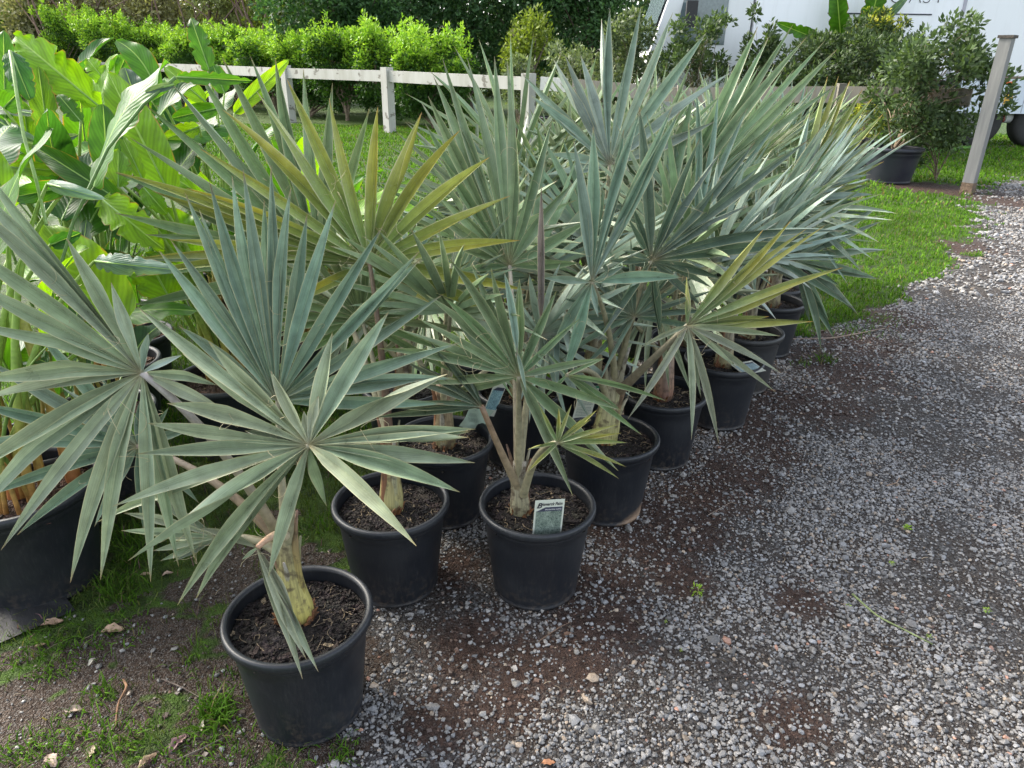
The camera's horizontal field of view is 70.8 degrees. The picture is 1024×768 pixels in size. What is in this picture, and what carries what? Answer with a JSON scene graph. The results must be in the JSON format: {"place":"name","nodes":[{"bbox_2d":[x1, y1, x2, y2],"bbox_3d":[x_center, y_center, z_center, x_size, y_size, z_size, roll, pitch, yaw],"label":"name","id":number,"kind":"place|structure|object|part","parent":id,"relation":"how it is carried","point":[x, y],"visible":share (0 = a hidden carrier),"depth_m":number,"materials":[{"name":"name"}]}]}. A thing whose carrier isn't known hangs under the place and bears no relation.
{"place":"outdoors","nodes":[
{"label":"outdoors","id":0,"kind":"place"},
{"bbox_2d":[86,0,643,59],"label":"sky","id":1,"kind":"structure","parent":0,"point":[499,0],"materials":[{"name":"white"}]},
{"bbox_2d":[0,66,1023,767],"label":"ground","id":2,"kind":"structure","parent":0,"point":[58,694],"depth_m":2.22,"materials":[{"name":"grey gravel"}]},
{"bbox_2d":[0,1,71,96],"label":"hedge shrub","id":3,"kind":"object","parent":2,"relation":"on","point":[28,17],"visible":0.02,"depth_m":27.78,"materials":[{"name":"green plant"}]},
{"bbox_2d":[0,597,74,642],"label":"plastic sheet","id":4,"kind":"object","parent":2,"relation":"on","point":[27,616],"visible":0.48,"depth_m":2.15,"materials":[{"name":"grey plastic"}]},
{"bbox_2d":[44,753,57,766],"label":"fallen leaf","id":5,"kind":"object","parent":2,"relation":"on","point":[53,756],"visible":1,"depth_m":1.72,"materials":[{"name":"beige plant"}]},
{"bbox_2d":[41,617,63,625],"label":"fallen leaf","id":6,"kind":"object","parent":2,"relation":"on","point":[51,621],"visible":1,"depth_m":2.14,"materials":[{"name":"beige plant"}]},
{"bbox_2d":[0,0,126,95],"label":"tree","id":7,"kind":"object","parent":2,"relation":"on","point":[15,18],"visible":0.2,"depth_m":27.41,"materials":[{"name":"green plant"}]},
{"bbox_2d":[28,0,109,72],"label":"hedge shrub","id":8,"kind":"object","parent":2,"relation":"on","point":[52,21],"visible":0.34,"depth_m":26.61,"materials":[{"name":"green plant"}]},
{"bbox_2d":[64,705,81,711],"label":"fallen leaf","id":9,"kind":"object","parent":2,"relation":"on","point":[73,708],"visible":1,"depth_m":1.86,"materials":[{"name":"beige plant"}]},
{"bbox_2d":[0,30,161,416],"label":"potted heliconia","id":10,"kind":"object","parent":2,"relation":"on","point":[45,72],"visible":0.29,"depth_m":2.72,"materials":[{"name":"plant"}]},
{"bbox_2d":[0,59,169,524],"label":"potted heliconia","id":11,"kind":"object","parent":2,"relation":"on","point":[134,97],"visible":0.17,"depth_m":2.28,"materials":[{"name":"plant"}]},
{"bbox_2d":[85,745,94,758],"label":"fallen leaf","id":12,"kind":"object","parent":2,"relation":"on","point":[91,750],"visible":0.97,"depth_m":1.75,"materials":[{"name":"beige plant"}]},
{"bbox_2d":[14,37,182,263],"bbox_3d":[-2.563,-1.102,4.156,1.405,1.648,0.794,9,25,17],"label":"potted heliconia","id":13,"kind":"object","parent":2,"relation":"on","point":[93,47],"visible":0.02,"depth_m":4.05,"materials":[{"name":"plant"}]},
{"bbox_2d":[3,152,197,502],"bbox_3d":[-1.577,-0.163,2.577,0.905,1.246,1.240,-8,25,-18],"label":"potted heliconia","id":14,"kind":"object","parent":2,"relation":"on","point":[65,208],"visible":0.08,"depth_m":2.58,"materials":[{"name":"plant"}]},
{"bbox_2d":[65,7,136,72],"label":"hedge shrub","id":15,"kind":"object","parent":2,"relation":"on","point":[108,49],"visible":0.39,"depth_m":25.51,"materials":[{"name":"green plant"}]},
{"bbox_2d":[101,622,123,631],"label":"fallen leaf","id":16,"kind":"object","parent":2,"relation":"on","point":[110,627],"visible":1,"depth_m":2.12,"materials":[{"name":"beige plant"}]},
{"bbox_2d":[0,54,230,308],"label":"potted heliconia","id":17,"kind":"object","parent":2,"relation":"on","point":[70,126],"visible":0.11,"depth_m":3.48,"materials":[{"name":"plant"}]},
{"bbox_2d":[0,82,238,400],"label":"potted heliconia","id":18,"kind":"object","parent":2,"relation":"on","point":[184,154],"visible":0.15,"depth_m":3.36,"materials":[{"name":"plant"}]},
{"bbox_2d":[115,679,127,727],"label":"twig","id":19,"kind":"object","parent":2,"relation":"on","point":[122,695],"visible":1,"depth_m":1.86,"materials":[{"name":"beige wood"}]},
{"bbox_2d":[0,50,251,608],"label":"potted heliconia","id":20,"kind":"object","parent":2,"relation":"on","point":[36,559],"visible":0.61,"depth_m":2.09,"materials":[{"name":"plant"}]},
{"bbox_2d":[51,0,209,98],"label":"tree","id":21,"kind":"object","parent":2,"relation":"on","point":[135,11],"visible":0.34,"depth_m":28.12,"materials":[{"name":"green plant"}]},
{"bbox_2d":[91,14,178,55],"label":"hedge shrub","id":22,"kind":"object","parent":2,"relation":"on","point":[149,26],"visible":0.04,"depth_m":27.20,"materials":[{"name":"green plant"}]},
{"bbox_2d":[138,752,156,767],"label":"fallen leaf","id":23,"kind":"object","parent":2,"relation":"on","point":[145,758],"visible":1,"depth_m":1.73,"materials":[{"name":"beige plant"}]},
{"bbox_2d":[29,71,294,461],"bbox_3d":[-1.302,-0.437,2.891,0.648,1.495,0.945,14,27,27],"label":"potted heliconia","id":24,"kind":"object","parent":2,"relation":"on","point":[131,157],"visible":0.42,"depth_m":2.66,"materials":[{"name":"plant"}]},
{"bbox_2d":[127,17,206,97],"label":"hedge shrub","id":25,"kind":"object","parent":2,"relation":"on","point":[144,33],"visible":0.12,"depth_m":25.89,"materials":[{"name":"green plant"}]},
{"bbox_2d":[169,734,185,752],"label":"fallen leaf","id":26,"kind":"object","parent":2,"relation":"on","point":[174,745],"visible":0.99,"depth_m":1.77,"materials":[{"name":"brown plant"}]},
{"bbox_2d":[162,679,201,698],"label":"twig","id":27,"kind":"object","parent":2,"relation":"on","point":[180,686],"visible":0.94,"depth_m":1.93,"materials":[{"name":"grey wood"}]},
{"bbox_2d":[84,17,288,354],"bbox_3d":[-1.614,-0.940,3.724,0.880,1.736,1.040,12,27,24],"label":"potted heliconia","id":28,"kind":"object","parent":2,"relation":"on","point":[135,62],"visible":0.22,"depth_m":3.46,"materials":[{"name":"plant"}]},
{"bbox_2d":[157,21,235,101],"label":"hedge shrub","id":29,"kind":"object","parent":2,"relation":"on","point":[178,49],"visible":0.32,"depth_m":24.53,"materials":[{"name":"green plant"}]},
{"bbox_2d":[177,738,222,759],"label":"twig","id":30,"kind":"object","parent":2,"relation":"on","point":[184,756],"visible":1,"depth_m":1.75,"materials":[{"name":"grey wood"}]},
{"bbox_2d":[134,77,273,318],"bbox_3d":[-1.998,-1.083,4.397,1.083,1.438,1.168,-12,27,-26],"label":"potted heliconia","id":31,"kind":"object","parent":2,"relation":"on","point":[229,98],"visible":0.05,"depth_m":4.35,"materials":[{"name":"plant"}]},
{"bbox_2d":[176,0,279,102],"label":"tree","id":32,"kind":"object","parent":2,"relation":"on","point":[231,11],"visible":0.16,"depth_m":27.77,"materials":[{"name":"green plant"}]},
{"bbox_2d":[199,18,273,101],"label":"hedge shrub","id":33,"kind":"object","parent":2,"relation":"on","point":[217,43],"visible":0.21,"depth_m":23.23,"materials":[{"name":"green plant"}]},
{"bbox_2d":[0,170,474,747],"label":"potted palm","id":34,"kind":"object","parent":2,"relation":"on","point":[292,632],"visible":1,"depth_m":1.57,"materials":[{"name":"plant"}]},
{"bbox_2d":[222,25,306,112],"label":"hedge shrub","id":35,"kind":"object","parent":2,"relation":"on","point":[244,49],"visible":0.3,"depth_m":21.81,"materials":[{"name":"green plant"}]},
{"bbox_2d":[241,0,321,104],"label":"tree","id":36,"kind":"object","parent":2,"relation":"on","point":[259,23],"visible":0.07,"depth_m":26.62,"materials":[{"name":"green plant"}]},
{"bbox_2d":[77,61,535,142],"bbox_3d":[-8.776,-8.784,21.566,24.479,1.570,0.444,20,30,36],"label":"white fence","id":37,"kind":"object","parent":2,"relation":"on","point":[387,77],"visible":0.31,"depth_m":16.90,"materials":[{"name":"paint"}]},
{"bbox_2d":[263,18,351,116],"bbox_3d":[-5.932,-9.248,21.104,2.463,2.714,1.654,1,24,0],"label":"hedge shrub","id":38,"kind":"object","parent":2,"relation":"on","point":[291,52],"visible":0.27,"depth_m":20.61,"materials":[{"name":"green plant"}]},
{"bbox_2d":[198,172,441,405],"bbox_3d":[-1.021,-0.499,3.459,1.119,1.154,0.909,-13,27,-28],"label":"potted heliconia","id":39,"kind":"object","parent":2,"relation":"on","point":[358,179],"visible":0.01,"depth_m":3.27,"materials":[{"name":"plant"}]},
{"bbox_2d":[116,56,523,608],"bbox_3d":[-0.630,-0.213,2.340,1.382,1.555,0.685,14,27,27],"label":"potted palm","id":40,"kind":"object","parent":2,"relation":"on","point":[390,566],"visible":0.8,"depth_m":2.15,"materials":[{"name":"plant"}]},
{"bbox_2d":[247,0,410,112],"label":"tree","id":41,"kind":"object","parent":2,"relation":"on","point":[342,13],"visible":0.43,"depth_m":21.66,"materials":[{"name":"green plant"}]},
{"bbox_2d":[246,137,417,312],"bbox_3d":[-1.074,-0.855,4.192,1.138,1.205,1.161,19,30,35],"label":"potted heliconia","id":42,"kind":"object","parent":2,"relation":"on","point":[361,202],"visible":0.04,"depth_m":3.91,"materials":[{"name":"plant"}]},
{"bbox_2d":[298,11,381,120],"bbox_3d":[-4.558,-8.734,19.848,2.417,2.806,1.606,1,24,0],"label":"hedge shrub","id":43,"kind":"object","parent":2,"relation":"on","point":[328,48],"visible":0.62,"depth_m":19.53,"materials":[{"name":"green plant"}]},
{"bbox_2d":[316,0,458,109],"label":"tree","id":44,"kind":"object","parent":2,"relation":"on","point":[414,7],"visible":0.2,"depth_m":23.26,"materials":[{"name":"green plant"}]},
{"bbox_2d":[349,8,430,120],"bbox_3d":[-3.069,-8.221,18.758,2.297,2.790,1.503,1,24,0],"label":"hedge shrub","id":45,"kind":"object","parent":2,"relation":"on","point":[374,52],"visible":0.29,"depth_m":18.26,"materials":[{"name":"green plant"}]},
{"bbox_2d":[281,197,525,444],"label":"potted palm","id":46,"kind":"object","parent":2,"relation":"on","point":[424,394],"visible":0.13,"depth_m":2.90,"materials":[{"name":"plant"}]},
{"bbox_2d":[17,0,792,96],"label":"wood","id":47,"kind":"object","parent":2,"relation":"on","point":[489,93],"visible":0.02,"depth_m":34.38,"materials":[{"name":"green plant"}]},
{"bbox_2d":[386,15,481,128],"bbox_3d":[-1.892,-7.630,17.756,2.262,2.575,1.446,1,24,0],"label":"hedge shrub","id":48,"kind":"object","parent":2,"relation":"on","point":[412,56],"visible":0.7,"depth_m":17.43,"materials":[{"name":"green plant"}]},
{"bbox_2d":[399,0,530,108],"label":"tree","id":49,"kind":"object","parent":2,"relation":"on","point":[458,18],"visible":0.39,"depth_m":24.03,"materials":[{"name":"green plant"}]},
{"bbox_2d":[284,186,659,529],"bbox_3d":[-0.208,-0.067,2.424,1.270,1.225,0.890,11,26,23],"label":"potted palm","id":50,"kind":"object","parent":2,"relation":"on","point":[466,481],"visible":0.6,"depth_m":2.38,"materials":[{"name":"plant"}]},
{"bbox_2d":[459,408,493,428],"bbox_3d":[-0.132,0.128,2.664,0.093,0.115,0.009,9,43,-26],"label":"plant tag","id":51,"kind":"object","parent":50,"relation":"in","point":[474,418],"visible":0.81,"depth_m":2.66,"materials":[{"name":"white plastic"}]},
{"bbox_2d":[397,238,581,416],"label":"potted palm","id":52,"kind":"object","parent":2,"relation":"on","point":[469,370],"visible":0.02,"depth_m":3.18,"materials":[{"name":"plant"}]},
{"bbox_2d":[377,33,604,340],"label":"potted palm","id":53,"kind":"object","parent":2,"relation":"on","point":[473,114],"visible":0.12,"depth_m":3.20,"materials":[{"name":"plant"}]},
{"bbox_2d":[377,56,626,610],"bbox_3d":[-0.030,-0.082,2.054,0.677,1.560,0.846,1,24,0],"label":"potted palm","id":54,"kind":"object","parent":2,"relation":"on","point":[534,572],"visible":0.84,"depth_m":2.12,"materials":[{"name":"plant"}]},
{"bbox_2d":[532,499,564,533],"bbox_3d":[0.104,0.398,2.080,0.087,0.158,0.004,-1,28,-9],"label":"plant tag","id":55,"kind":"object","parent":54,"relation":"in","point":[548,516],"visible":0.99,"depth_m":2.07,"materials":[{"name":"white plastic"}]},
{"bbox_2d":[329,134,681,467],"bbox_3d":[-0.083,-0.283,2.811,1.315,1.315,1.299,1,24,0],"label":"potted palm","id":56,"kind":"object","parent":2,"relation":"on","point":[502,421],"visible":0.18,"depth_m":2.68,"materials":[{"name":"plant"}]},
{"bbox_2d":[485,382,506,416],"bbox_3d":[-0.068,0.059,2.822,0.052,0.172,0.003,9,33,-22],"label":"plant tag","id":57,"kind":"object","parent":56,"relation":"in","point":[495,397],"visible":0.69,"depth_m":2.82,"materials":[{"name":"plastic"}]},
{"bbox_2d":[14,302,1023,767],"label":"soil debris","id":58,"kind":"object","parent":2,"relation":"on","point":[450,670],"visible":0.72,"depth_m":2.38,"materials":[{"name":"soil"}]},
{"bbox_2d":[449,0,589,108],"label":"tree","id":59,"kind":"object","parent":2,"relation":"on","point":[504,28],"visible":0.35,"depth_m":23.84,"materials":[{"name":"green plant"}]},
{"bbox_2d":[500,52,539,137],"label":"shrub","id":60,"kind":"object","parent":2,"relation":"on","point":[518,67],"visible":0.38,"depth_m":15.66,"materials":[{"name":"green plant"}]},
{"bbox_2d":[497,3,558,122],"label":"tree","id":61,"kind":"object","parent":2,"relation":"on","point":[522,43],"visible":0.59,"depth_m":19.70,"materials":[{"name":"green plant"}]},
{"bbox_2d":[541,759,554,764],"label":"fallen leaf","id":62,"kind":"object","parent":2,"relation":"on","point":[547,761],"visible":1,"depth_m":1.73,"materials":[{"name":"plant"}]},
{"bbox_2d":[536,70,571,136],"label":"shrub","id":63,"kind":"object","parent":2,"relation":"on","point":[538,97],"visible":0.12,"depth_m":15.48,"materials":[{"name":"plant"}]},
{"bbox_2d":[537,622,570,641],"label":"twig","id":64,"kind":"object","parent":2,"relation":"on","point":[552,631],"visible":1,"depth_m":2.13,"materials":[{"name":"wood"}]},
{"bbox_2d":[431,55,685,375],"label":"potted palm","id":65,"kind":"object","parent":2,"relation":"on","point":[554,131],"visible":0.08,"depth_m":3.20,"materials":[{"name":"plant"}]},
{"bbox_2d":[547,78,602,107],"bbox_3d":[1.306,-5.497,14.570,1.223,1.309,0.550,9,25,18],"label":"nursery pot","id":66,"kind":"object","parent":2,"relation":"on","point":[556,99],"visible":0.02,"depth_m":14.55,"materials":[{"name":"plastic"}]},
{"bbox_2d":[507,0,650,107],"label":"tree","id":67,"kind":"object","parent":2,"relation":"on","point":[595,15],"visible":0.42,"depth_m":22.65,"materials":[{"name":"green plant"}]},
{"bbox_2d":[544,38,613,128],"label":"shrub","id":68,"kind":"object","parent":2,"relation":"on","point":[577,67],"visible":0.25,"depth_m":15.39,"materials":[{"name":"green plant"}]},
{"bbox_2d":[526,67,704,310],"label":"potted palm","id":69,"kind":"object","parent":2,"relation":"on","point":[561,97],"visible":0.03,"depth_m":4.21,"materials":[{"name":"plant"}]},
{"bbox_2d":[595,4,668,114],"bbox_3d":[2.508,-6.366,14.898,1.586,2.668,1.233,1,24,0],"label":"shrub","id":70,"kind":"object","parent":2,"relation":"on","point":[624,40],"visible":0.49,"depth_m":14.49,"materials":[{"name":"green plant"}]},
{"bbox_2d":[501,8,783,423],"bbox_3d":[0.457,-0.589,2.994,1.262,1.738,1.317,1,24,0],"label":"potted palm","id":71,"kind":"object","parent":2,"relation":"on","point":[589,112],"visible":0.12,"depth_m":2.71,"materials":[{"name":"plant"}]},
{"bbox_2d":[476,95,824,470],"bbox_3d":[0.431,-0.372,2.846,1.290,1.460,1.375,1,24,0],"label":"potted palm","id":72,"kind":"object","parent":2,"relation":"on","point":[668,420],"visible":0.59,"depth_m":2.73,"materials":[{"name":"plant"}]},
{"bbox_2d":[587,64,749,359],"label":"potted palm","id":73,"kind":"object","parent":2,"relation":"on","point":[692,139],"visible":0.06,"depth_m":3.66,"materials":[{"name":"plant"}]},
{"bbox_2d":[644,4,738,115],"bbox_3d":[3.603,-6.054,14.278,1.698,2.631,1.525,-18,30,-36],"label":"shrub","id":74,"kind":"object","parent":2,"relation":"on","point":[681,48],"visible":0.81,"depth_m":13.89,"materials":[{"name":"green plant"}]},
{"bbox_2d":[545,108,840,526],"bbox_3d":[0.577,-0.120,2.313,0.981,1.432,0.664,1,24,0],"label":"potted palm","id":75,"kind":"object","parent":2,"relation":"on","point":[618,501],"visible":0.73,"depth_m":2.26,"materials":[{"name":"plant"}]},
{"bbox_2d":[572,386,598,417],"bbox_3d":[0.275,0.083,2.714,0.078,0.179,0.002,-2,35,-22],"label":"plant tag","id":76,"kind":"object","parent":75,"relation":"in","point":[579,410],"visible":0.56,"depth_m":2.72,"materials":[{"name":"white plastic"}]},
{"bbox_2d":[690,582,702,596],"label":"weed","id":77,"kind":"object","parent":2,"relation":"on","point":[699,592],"visible":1,"depth_m":2.29,"materials":[{"name":"green plant"}]},
{"bbox_2d":[575,25,839,376],"bbox_3d":[0.788,-0.695,3.292,1.081,1.694,1.355,1,24,0],"label":"potted palm","id":78,"kind":"object","parent":2,"relation":"on","point":[755,126],"visible":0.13,"depth_m":2.78,"materials":[{"name":"plant"}]},
{"bbox_2d":[649,65,807,320],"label":"potted palm","id":79,"kind":"object","parent":2,"relation":"on","point":[776,143],"visible":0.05,"depth_m":3.92,"materials":[{"name":"plant"}]},
{"bbox_2d":[698,675,768,681],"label":"twig","id":80,"kind":"object","parent":2,"relation":"on","point":[730,675],"visible":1,"depth_m":1.98,"materials":[{"name":"brown wood"}]},
{"bbox_2d":[620,117,857,430],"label":"potted palm","id":81,"kind":"object","parent":2,"relation":"on","point":[732,388],"visible":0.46,"depth_m":3.09,"materials":[{"name":"plant"}]},
{"bbox_2d":[731,360,765,372],"bbox_3d":[1.063,-0.075,3.246,0.103,0.004,0.140,-10,22,-6],"label":"plant tag","id":82,"kind":"object","parent":81,"relation":"on","point":[751,365],"visible":0.66,"depth_m":3.25,"materials":[{"name":"white plastic"}]},
{"bbox_2d":[673,63,823,298],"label":"potted palm","id":83,"kind":"object","parent":2,"relation":"on","point":[793,132],"visible":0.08,"depth_m":4.67,"materials":[{"name":"plant"}]},
{"bbox_2d":[540,77,973,135],"bbox_3d":[3.601,-4.498,12.379,7.237,1.324,0.303,16,28,31],"label":"timber fence","id":84,"kind":"object","parent":2,"relation":"on","point":[857,90],"visible":0.33,"depth_m":11.44,"materials":[{"name":"paint"}]},
{"bbox_2d":[735,1,782,107],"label":"shrub","id":85,"kind":"object","parent":2,"relation":"on","point":[772,43],"visible":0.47,"depth_m":13.69,"materials":[{"name":"green plant"}]},
{"bbox_2d":[654,113,896,394],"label":"potted palm","id":86,"kind":"object","parent":2,"relation":"on","point":[765,348],"visible":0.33,"depth_m":3.32,"materials":[{"name":"plant"}]},
{"bbox_2d":[745,80,867,273],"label":"potted palm","id":87,"kind":"object","parent":2,"relation":"on","point":[811,124],"visible":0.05,"depth_m":5.00,"materials":[{"name":"plant"}]},
{"bbox_2d":[763,142,871,317],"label":"potted palm","id":88,"kind":"object","parent":2,"relation":"on","point":[803,270],"visible":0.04,"depth_m":4.62,"materials":[{"name":"plant"}]},
{"bbox_2d":[758,76,882,348],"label":"potted palm","id":89,"kind":"object","parent":2,"relation":"on","point":[811,298],"visible":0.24,"depth_m":3.48,"materials":[{"name":"plant"}]},
{"bbox_2d":[632,0,1023,145],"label":"truck","id":90,"kind":"object","parent":2,"relation":"on","point":[1005,17],"visible":0.3,"depth_m":14.73,"materials":[{"name":"paint"}]},
{"label":"side window","id":91,"kind":"part","parent":90,"relation":"part of","materials":[{"name":"glass"}]},
{"bbox_2d":[737,101,920,358],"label":"potted palm","id":92,"kind":"object","parent":2,"relation":"on","point":[785,306],"visible":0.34,"depth_m":4.00,"materials":[{"name":"plant"}]},
{"bbox_2d":[793,328,884,339],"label":"twig","id":93,"kind":"object","parent":2,"relation":"on","point":[838,336],"visible":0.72,"depth_m":4.49,"materials":[{"name":"brown wood"}]},
{"bbox_2d":[777,0,906,133],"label":"banana plant","id":94,"kind":"object","parent":2,"relation":"on","point":[838,14],"visible":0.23,"depth_m":14.38,"materials":[{"name":"green plant"}]},
{"bbox_2d":[765,14,923,126],"bbox_3d":[6.233,-5.595,13.545,2.664,2.463,2.438,12,26,24],"label":"shrub","id":95,"kind":"object","parent":2,"relation":"on","point":[851,58],"visible":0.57,"depth_m":13.05,"materials":[{"name":"green plant"}]},
{"bbox_2d":[844,103,891,143],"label":"shrub","id":96,"kind":"object","parent":2,"relation":"on","point":[858,110],"visible":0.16,"depth_m":12.24,"materials":[{"name":"green plant"}]},
{"bbox_2d":[841,73,896,168],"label":"shrub","id":97,"kind":"object","parent":2,"relation":"on","point":[866,139],"visible":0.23,"depth_m":11.56,"materials":[{"name":"plant"}]},
{"bbox_2d":[842,5,925,138],"bbox_3d":[7.113,-5.923,14.068,1.595,2.654,1.004,1,24,0],"label":"shrub","id":98,"kind":"object","parent":2,"relation":"on","point":[880,19],"visible":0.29,"depth_m":13.52,"materials":[{"name":"green plant"}]},
{"bbox_2d":[852,593,932,644],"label":"twig","id":99,"kind":"object","parent":2,"relation":"on","point":[861,602],"visible":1,"depth_m":2.19,"materials":[{"name":"wood"}]},
{"bbox_2d":[903,524,911,529],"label":"weed","id":100,"kind":"object","parent":2,"relation":"on","point":[906,526],"visible":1,"depth_m":2.63,"materials":[{"name":"green plant"}]},
{"bbox_2d":[883,99,979,179],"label":"shrub","id":101,"kind":"object","parent":2,"relation":"on","point":[929,145],"visible":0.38,"depth_m":10.70,"materials":[{"name":"green plant"}]},
{"bbox_2d":[893,138,970,154],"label":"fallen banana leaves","id":102,"kind":"object","parent":2,"relation":"on","point":[964,147],"visible":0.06,"depth_m":13.66,"materials":[{"name":"brown plant"}]},
{"bbox_2d":[859,6,1023,184],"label":"potted shrub","id":103,"kind":"object","parent":2,"relation":"on","point":[912,65],"visible":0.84,"depth_m":10.01,"materials":[{"name":"green plant"}]},
{"bbox_2d":[959,35,1018,193],"bbox_3d":[6.252,-3.490,9.492,0.180,1.997,0.180,-19,31,-37],"label":"timber post","id":104,"kind":"object","parent":2,"relation":"on","point":[1002,57],"visible":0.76,"depth_m":9.41,"materials":[{"name":"weathered paint"},{"name":"bare wood"}]},
{"bbox_2d":[0,175,1023,767],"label":"gravel","id":105,"kind":"structure","parent":0,"point":[856,733],"depth_m":2.28,"materials":[{"name":"grey gravel"}]},
{"bbox_2d":[0,121,1023,767],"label":"grass","id":106,"kind":"structure","parent":0,"point":[212,707],"depth_m":4.45,"materials":[{"name":"green plant"}]}
]}

